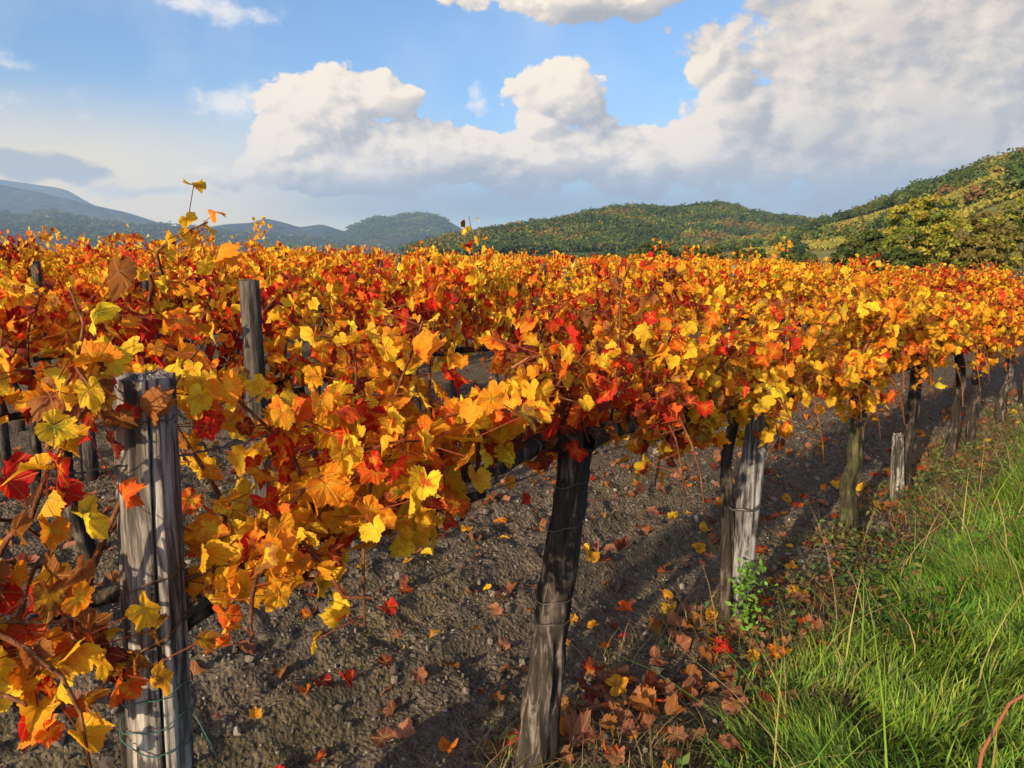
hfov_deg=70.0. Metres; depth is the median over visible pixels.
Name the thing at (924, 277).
grape vine
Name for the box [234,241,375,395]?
grape vine
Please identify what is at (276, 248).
grape vine
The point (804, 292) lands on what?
grape vine
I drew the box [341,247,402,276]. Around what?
grape vine
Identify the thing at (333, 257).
grape vine
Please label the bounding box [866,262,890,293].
grape vine
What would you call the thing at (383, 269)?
grape vine
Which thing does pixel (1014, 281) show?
grape vine
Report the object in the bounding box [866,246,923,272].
bush
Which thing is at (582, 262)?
grape vine
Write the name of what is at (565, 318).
grape vine
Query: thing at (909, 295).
grape vine
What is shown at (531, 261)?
grape vine
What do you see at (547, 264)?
grape vine
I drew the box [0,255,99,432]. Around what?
grape vine
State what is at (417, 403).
grape vine
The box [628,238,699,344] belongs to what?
grape vine
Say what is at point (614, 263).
grape vine
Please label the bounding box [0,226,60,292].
grape vine
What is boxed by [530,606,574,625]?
wire tie
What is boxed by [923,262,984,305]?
grape vine
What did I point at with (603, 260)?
grape vine
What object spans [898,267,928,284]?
grape vine
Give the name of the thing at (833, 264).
bush
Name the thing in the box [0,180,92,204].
mountain
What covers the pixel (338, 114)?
sky
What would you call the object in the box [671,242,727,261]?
bush
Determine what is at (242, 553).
grape vine
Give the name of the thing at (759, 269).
grape vine
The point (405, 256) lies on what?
grape vine
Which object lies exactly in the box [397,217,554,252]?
woods
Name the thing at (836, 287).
grape vine
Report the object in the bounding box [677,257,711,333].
grape vine
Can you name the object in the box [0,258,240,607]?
grape vine
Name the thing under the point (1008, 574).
grass
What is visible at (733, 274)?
vineyard post
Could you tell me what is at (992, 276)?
grape vine
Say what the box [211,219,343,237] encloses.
mountain
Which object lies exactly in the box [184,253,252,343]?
grape vine
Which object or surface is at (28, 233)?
grape vine
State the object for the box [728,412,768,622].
vineyard post
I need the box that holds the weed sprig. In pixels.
[725,548,778,632]
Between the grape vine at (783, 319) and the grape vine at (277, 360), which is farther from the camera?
the grape vine at (783, 319)
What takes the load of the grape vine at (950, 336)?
on the ground at (320, 717)
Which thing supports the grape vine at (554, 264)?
on the ground at (320, 717)
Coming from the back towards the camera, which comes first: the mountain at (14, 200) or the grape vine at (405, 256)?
the mountain at (14, 200)
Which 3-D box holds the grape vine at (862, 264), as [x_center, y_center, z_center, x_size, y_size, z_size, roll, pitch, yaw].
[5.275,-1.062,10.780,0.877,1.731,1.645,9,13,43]
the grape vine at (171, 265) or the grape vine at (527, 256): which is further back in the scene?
the grape vine at (527, 256)
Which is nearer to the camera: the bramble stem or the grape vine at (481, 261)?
the bramble stem
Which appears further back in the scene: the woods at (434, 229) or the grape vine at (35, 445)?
the woods at (434, 229)
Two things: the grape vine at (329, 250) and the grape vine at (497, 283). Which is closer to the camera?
the grape vine at (497, 283)
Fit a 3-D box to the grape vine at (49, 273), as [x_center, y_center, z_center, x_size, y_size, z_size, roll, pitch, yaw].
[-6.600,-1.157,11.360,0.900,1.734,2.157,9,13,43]
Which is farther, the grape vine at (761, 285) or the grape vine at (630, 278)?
the grape vine at (630, 278)
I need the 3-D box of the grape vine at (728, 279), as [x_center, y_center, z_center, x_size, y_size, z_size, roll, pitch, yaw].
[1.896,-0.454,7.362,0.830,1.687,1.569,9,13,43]
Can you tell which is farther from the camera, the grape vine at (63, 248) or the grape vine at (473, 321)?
the grape vine at (63, 248)
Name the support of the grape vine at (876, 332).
on the ground at (320, 717)
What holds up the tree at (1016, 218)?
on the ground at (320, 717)
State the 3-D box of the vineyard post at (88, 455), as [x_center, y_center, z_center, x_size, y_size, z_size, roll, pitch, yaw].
[-3.170,0.209,5.413,0.122,1.313,0.123,0,10,0]
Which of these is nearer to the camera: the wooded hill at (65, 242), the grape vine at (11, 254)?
the grape vine at (11, 254)
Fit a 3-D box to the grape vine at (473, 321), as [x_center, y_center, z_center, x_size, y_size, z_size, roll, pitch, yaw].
[-0.425,-0.144,4.890,1.613,1.945,0.724,-8,13,-40]
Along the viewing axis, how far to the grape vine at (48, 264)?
12.81 m
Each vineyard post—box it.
[0,403,11,473]
[30,260,50,363]
[78,420,99,480]
[109,368,217,767]
[139,280,150,322]
[238,278,271,584]
[379,259,382,279]
[396,255,403,351]
[543,262,545,274]
[563,267,569,347]
[727,265,735,346]
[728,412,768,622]
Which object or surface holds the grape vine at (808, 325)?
on the ground at (320, 717)
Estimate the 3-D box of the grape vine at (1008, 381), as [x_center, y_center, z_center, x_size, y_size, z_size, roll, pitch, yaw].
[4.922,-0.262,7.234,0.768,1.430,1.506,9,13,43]
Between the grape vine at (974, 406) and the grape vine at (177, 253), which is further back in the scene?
the grape vine at (177, 253)
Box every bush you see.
[629,241,676,258]
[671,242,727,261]
[729,246,766,265]
[767,246,821,265]
[827,252,848,270]
[829,227,898,269]
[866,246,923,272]
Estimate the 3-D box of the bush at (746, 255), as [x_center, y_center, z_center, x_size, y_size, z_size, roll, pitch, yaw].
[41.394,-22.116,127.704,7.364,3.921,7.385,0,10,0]
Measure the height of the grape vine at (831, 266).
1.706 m
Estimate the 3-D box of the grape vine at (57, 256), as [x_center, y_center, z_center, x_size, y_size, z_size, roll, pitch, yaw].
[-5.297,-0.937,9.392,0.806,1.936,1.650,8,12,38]
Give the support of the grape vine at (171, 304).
on the ground at (320, 717)
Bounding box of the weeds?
[1,385,1023,767]
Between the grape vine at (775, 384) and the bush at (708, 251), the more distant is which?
the bush at (708, 251)
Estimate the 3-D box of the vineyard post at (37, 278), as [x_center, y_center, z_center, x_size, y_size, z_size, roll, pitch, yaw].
[-4.537,-0.319,7.090,0.102,1.736,0.092,0,10,0]
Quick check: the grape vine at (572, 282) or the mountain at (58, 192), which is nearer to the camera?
the grape vine at (572, 282)
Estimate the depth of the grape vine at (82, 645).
1.16 m
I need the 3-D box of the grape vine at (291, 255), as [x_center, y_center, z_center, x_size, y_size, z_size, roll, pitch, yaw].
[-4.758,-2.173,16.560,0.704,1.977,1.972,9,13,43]
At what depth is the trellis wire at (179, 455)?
1.44 m
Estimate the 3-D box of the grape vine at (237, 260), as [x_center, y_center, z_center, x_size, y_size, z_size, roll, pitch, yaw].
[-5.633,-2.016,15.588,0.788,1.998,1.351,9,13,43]
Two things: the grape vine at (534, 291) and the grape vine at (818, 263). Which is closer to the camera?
the grape vine at (534, 291)
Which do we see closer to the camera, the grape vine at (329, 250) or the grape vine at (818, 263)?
the grape vine at (329, 250)
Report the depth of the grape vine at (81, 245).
17.16 m
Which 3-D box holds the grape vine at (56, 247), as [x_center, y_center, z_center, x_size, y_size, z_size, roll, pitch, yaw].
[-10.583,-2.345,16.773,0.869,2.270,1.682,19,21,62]
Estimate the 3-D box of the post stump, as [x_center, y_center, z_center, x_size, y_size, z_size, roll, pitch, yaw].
[2.604,0.621,4.918,0.108,0.602,0.103,0,10,0]
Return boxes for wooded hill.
[0,211,399,255]
[438,212,783,257]
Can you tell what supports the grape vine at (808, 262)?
on the ground at (320, 717)
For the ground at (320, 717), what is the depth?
3.41 m
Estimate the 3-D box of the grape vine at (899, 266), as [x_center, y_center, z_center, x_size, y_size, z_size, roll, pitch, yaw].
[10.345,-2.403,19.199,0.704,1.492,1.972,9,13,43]
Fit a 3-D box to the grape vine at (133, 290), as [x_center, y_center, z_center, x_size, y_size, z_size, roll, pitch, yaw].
[-2.626,-0.286,5.935,0.806,1.815,1.650,8,12,38]
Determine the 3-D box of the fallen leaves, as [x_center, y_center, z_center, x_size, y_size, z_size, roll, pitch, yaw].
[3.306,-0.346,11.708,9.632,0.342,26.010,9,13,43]
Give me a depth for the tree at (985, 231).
40.65 m
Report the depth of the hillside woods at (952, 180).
318.40 m
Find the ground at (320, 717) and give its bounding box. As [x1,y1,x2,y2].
[0,263,1023,767]
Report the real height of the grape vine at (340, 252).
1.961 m
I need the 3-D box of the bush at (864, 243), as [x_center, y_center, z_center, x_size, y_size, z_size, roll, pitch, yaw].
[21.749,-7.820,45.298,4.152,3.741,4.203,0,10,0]
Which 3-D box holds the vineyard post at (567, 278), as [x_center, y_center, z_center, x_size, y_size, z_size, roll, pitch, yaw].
[0.650,-0.650,9.220,0.134,1.633,0.093,0,10,0]
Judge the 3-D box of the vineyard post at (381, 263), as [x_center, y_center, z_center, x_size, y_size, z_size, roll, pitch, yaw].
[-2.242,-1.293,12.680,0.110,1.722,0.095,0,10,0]
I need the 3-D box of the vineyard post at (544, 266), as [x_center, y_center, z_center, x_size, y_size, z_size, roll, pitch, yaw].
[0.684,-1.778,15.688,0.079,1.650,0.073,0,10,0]
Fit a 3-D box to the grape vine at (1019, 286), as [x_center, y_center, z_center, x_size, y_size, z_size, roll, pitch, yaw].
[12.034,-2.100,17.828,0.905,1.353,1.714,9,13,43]
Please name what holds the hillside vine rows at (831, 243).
on the hillside at (821, 255)
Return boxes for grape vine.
[0,178,241,767]
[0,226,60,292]
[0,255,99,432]
[0,257,123,494]
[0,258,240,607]
[0,299,553,767]
[5,233,92,322]
[6,237,104,281]
[11,253,103,308]
[14,234,85,266]
[18,226,45,270]
[29,236,155,307]
[51,238,121,263]
[55,243,212,318]
[75,233,299,457]
[97,224,163,271]
[113,234,185,337]
[132,251,240,361]
[146,238,226,275]
[155,245,407,530]
[170,216,306,398]
[176,251,799,767]
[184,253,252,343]
[221,242,273,273]
[227,236,305,363]
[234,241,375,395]
[260,244,319,268]
[269,246,322,346]
[284,242,365,295]
[290,252,364,384]
[301,251,368,311]
[305,243,369,316]
[318,251,477,412]
[326,244,445,304]
[331,217,547,445]
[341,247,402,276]
[360,253,396,277]
[360,265,423,291]
[382,251,427,290]
[393,240,454,270]
[401,244,497,366]
[436,246,548,384]
[443,249,515,289]
[478,253,552,342]
[496,254,630,413]
[508,263,548,275]
[511,250,588,340]
[511,257,550,298]
[512,248,537,262]
[518,250,580,279]
[519,260,546,296]
[527,262,598,334]
[538,260,588,276]
[569,252,627,289]
[580,254,646,361]
[587,245,697,358]
[591,263,880,628]
[626,262,650,321]
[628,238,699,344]
[659,254,755,355]
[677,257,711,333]
[682,246,733,344]
[696,256,728,276]
[720,264,760,329]
[730,236,807,327]
[747,260,977,538]
[753,254,833,338]
[771,269,812,337]
[795,259,818,269]
[798,262,839,327]
[802,259,825,272]
[804,265,843,296]
[805,281,876,345]
[820,276,851,299]
[823,257,849,281]
[831,252,904,311]
[839,294,989,497]
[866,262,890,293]
[874,281,923,303]
[877,259,914,291]
[880,265,949,303]
[888,264,920,289]
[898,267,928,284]
[917,269,934,311]
[918,264,967,301]
[920,279,1019,462]
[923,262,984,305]
[947,288,1023,447]
[952,271,990,301]
[960,261,1011,300]
[968,261,1012,299]
[976,285,1023,423]
[996,272,1023,288]
[1002,270,1023,288]
[1012,286,1023,405]
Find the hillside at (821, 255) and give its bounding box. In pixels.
[621,166,1023,270]
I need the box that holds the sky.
[0,0,1023,230]
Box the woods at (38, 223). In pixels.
[0,208,397,250]
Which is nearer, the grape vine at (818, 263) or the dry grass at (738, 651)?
the dry grass at (738, 651)
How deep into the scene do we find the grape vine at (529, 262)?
15.28 m
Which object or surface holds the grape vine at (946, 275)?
on the ground at (320, 717)
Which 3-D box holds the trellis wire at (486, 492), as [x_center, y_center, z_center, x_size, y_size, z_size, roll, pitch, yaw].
[2.282,-0.109,4.457,0.003,0.054,12.600,9,13,43]
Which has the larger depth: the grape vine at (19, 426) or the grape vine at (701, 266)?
the grape vine at (701, 266)
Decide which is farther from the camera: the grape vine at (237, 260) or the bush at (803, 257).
the bush at (803, 257)
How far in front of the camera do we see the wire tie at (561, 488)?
2.24 m
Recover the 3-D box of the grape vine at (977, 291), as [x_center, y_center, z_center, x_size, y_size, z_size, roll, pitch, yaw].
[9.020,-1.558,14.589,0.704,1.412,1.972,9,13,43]
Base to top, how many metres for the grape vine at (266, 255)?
2.147 m
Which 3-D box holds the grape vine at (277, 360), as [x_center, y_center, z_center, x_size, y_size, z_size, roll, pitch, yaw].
[-1.174,0.112,4.023,0.806,1.736,1.650,8,12,38]
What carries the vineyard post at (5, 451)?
on the ground at (320, 717)
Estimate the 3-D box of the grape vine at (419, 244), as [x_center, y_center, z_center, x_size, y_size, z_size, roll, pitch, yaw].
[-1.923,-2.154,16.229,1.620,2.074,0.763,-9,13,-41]
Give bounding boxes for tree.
[877,192,965,276]
[930,211,1023,274]
[977,193,1023,283]
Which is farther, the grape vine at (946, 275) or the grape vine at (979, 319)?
the grape vine at (946, 275)
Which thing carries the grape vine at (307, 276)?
on the ground at (320, 717)
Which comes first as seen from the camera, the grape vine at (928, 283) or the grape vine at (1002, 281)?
the grape vine at (928, 283)
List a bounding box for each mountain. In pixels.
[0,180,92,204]
[0,185,161,224]
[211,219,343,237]
[331,216,460,247]
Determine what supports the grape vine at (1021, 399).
on the ground at (320, 717)
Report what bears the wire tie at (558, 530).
attached to the grape vine at (576, 431)
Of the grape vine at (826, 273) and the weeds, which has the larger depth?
the grape vine at (826, 273)
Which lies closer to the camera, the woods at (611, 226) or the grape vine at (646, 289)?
the grape vine at (646, 289)
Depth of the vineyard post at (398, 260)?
10.01 m
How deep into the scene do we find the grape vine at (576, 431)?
2.10 m
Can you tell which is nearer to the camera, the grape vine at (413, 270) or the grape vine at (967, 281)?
the grape vine at (413, 270)
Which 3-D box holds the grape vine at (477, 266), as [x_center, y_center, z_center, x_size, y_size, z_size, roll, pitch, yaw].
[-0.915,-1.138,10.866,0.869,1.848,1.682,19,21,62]
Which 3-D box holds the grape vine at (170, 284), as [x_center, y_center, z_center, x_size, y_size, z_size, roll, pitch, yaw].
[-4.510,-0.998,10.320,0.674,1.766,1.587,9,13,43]
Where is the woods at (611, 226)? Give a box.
[404,199,816,256]
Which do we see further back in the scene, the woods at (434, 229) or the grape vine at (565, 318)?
the woods at (434, 229)
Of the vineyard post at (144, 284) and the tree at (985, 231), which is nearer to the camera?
the vineyard post at (144, 284)
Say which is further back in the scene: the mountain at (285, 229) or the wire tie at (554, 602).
the mountain at (285, 229)
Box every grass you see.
[422,386,1023,767]
[578,400,1023,767]
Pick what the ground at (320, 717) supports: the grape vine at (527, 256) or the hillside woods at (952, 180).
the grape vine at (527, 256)
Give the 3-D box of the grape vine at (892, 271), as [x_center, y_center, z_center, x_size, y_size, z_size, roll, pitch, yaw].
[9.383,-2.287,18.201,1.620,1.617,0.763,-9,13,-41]
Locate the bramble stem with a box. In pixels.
[977,693,1023,767]
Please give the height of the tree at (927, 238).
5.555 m
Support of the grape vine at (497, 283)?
on the ground at (320, 717)
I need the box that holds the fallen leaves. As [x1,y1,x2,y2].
[0,319,1023,767]
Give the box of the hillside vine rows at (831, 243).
[743,169,1023,254]
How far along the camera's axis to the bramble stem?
1.89 m
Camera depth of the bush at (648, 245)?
92.52 m
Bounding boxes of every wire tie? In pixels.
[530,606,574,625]
[532,588,575,604]
[538,516,581,531]
[544,476,586,488]
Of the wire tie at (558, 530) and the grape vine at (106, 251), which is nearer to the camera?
the wire tie at (558, 530)
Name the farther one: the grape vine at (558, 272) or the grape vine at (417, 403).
the grape vine at (558, 272)
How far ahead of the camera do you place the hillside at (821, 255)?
183.84 m
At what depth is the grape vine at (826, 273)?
20.93 m
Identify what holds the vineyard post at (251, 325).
on the ground at (320, 717)
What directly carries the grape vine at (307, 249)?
on the ground at (320, 717)
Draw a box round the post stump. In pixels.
[889,431,904,502]
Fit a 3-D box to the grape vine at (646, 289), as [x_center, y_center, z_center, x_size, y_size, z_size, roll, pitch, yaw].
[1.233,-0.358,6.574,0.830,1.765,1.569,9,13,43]
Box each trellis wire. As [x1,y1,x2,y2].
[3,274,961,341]
[15,397,793,656]
[34,293,1020,480]
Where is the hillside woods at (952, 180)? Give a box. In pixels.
[563,146,1023,257]
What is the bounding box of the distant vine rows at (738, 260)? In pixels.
[37,247,783,268]
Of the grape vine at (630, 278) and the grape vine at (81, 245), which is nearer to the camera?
the grape vine at (630, 278)
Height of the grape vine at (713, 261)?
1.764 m
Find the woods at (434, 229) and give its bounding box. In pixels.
[342,211,458,239]
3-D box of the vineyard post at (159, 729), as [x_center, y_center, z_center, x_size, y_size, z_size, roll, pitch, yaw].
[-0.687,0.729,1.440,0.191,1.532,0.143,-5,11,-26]
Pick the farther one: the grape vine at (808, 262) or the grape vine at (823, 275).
the grape vine at (808, 262)
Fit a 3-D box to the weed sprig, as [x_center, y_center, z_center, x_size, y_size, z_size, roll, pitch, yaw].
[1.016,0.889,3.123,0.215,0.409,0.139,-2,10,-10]
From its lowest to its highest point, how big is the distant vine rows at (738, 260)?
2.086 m
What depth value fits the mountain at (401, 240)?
3711.76 m
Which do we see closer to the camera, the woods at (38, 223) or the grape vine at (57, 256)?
the grape vine at (57, 256)
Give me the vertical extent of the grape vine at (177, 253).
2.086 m
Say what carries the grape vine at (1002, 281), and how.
on the ground at (320, 717)
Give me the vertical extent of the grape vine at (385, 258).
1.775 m

